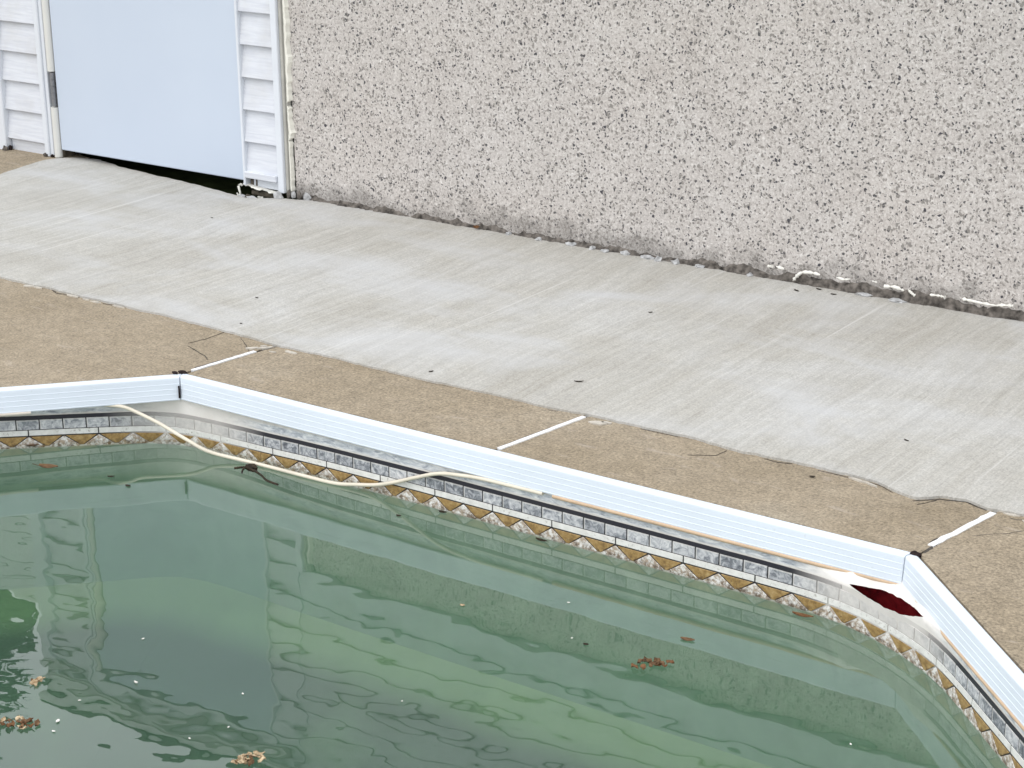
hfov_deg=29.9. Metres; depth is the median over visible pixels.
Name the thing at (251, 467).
pond weed
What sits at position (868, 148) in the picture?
house
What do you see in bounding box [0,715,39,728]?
leaf clump
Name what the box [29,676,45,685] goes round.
leaf clump
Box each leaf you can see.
[32,463,57,467]
[680,637,694,640]
[792,611,813,616]
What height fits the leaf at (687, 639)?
0.003 m
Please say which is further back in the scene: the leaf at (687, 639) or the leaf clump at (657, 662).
the leaf at (687, 639)
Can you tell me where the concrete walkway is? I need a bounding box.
[0,158,1023,515]
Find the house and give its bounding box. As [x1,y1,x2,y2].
[0,0,1023,321]
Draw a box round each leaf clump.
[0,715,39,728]
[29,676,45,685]
[230,750,265,765]
[631,656,673,669]
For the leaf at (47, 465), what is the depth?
4.74 m
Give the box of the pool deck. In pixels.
[0,149,1023,672]
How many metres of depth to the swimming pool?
4.50 m
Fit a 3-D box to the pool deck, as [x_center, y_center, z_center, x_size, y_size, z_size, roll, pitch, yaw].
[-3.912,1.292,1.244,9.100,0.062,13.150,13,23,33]
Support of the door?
in the house
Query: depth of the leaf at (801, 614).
3.92 m
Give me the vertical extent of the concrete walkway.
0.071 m
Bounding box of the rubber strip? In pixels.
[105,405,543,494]
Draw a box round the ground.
[80,103,296,199]
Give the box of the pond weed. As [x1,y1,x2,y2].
[234,464,278,485]
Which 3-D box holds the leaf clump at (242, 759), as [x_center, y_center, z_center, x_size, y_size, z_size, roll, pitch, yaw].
[-0.466,0.663,3.396,0.066,0.008,0.039,-11,22,-28]
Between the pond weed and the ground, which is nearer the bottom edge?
the pond weed
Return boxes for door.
[49,0,243,179]
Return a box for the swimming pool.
[0,370,1023,767]

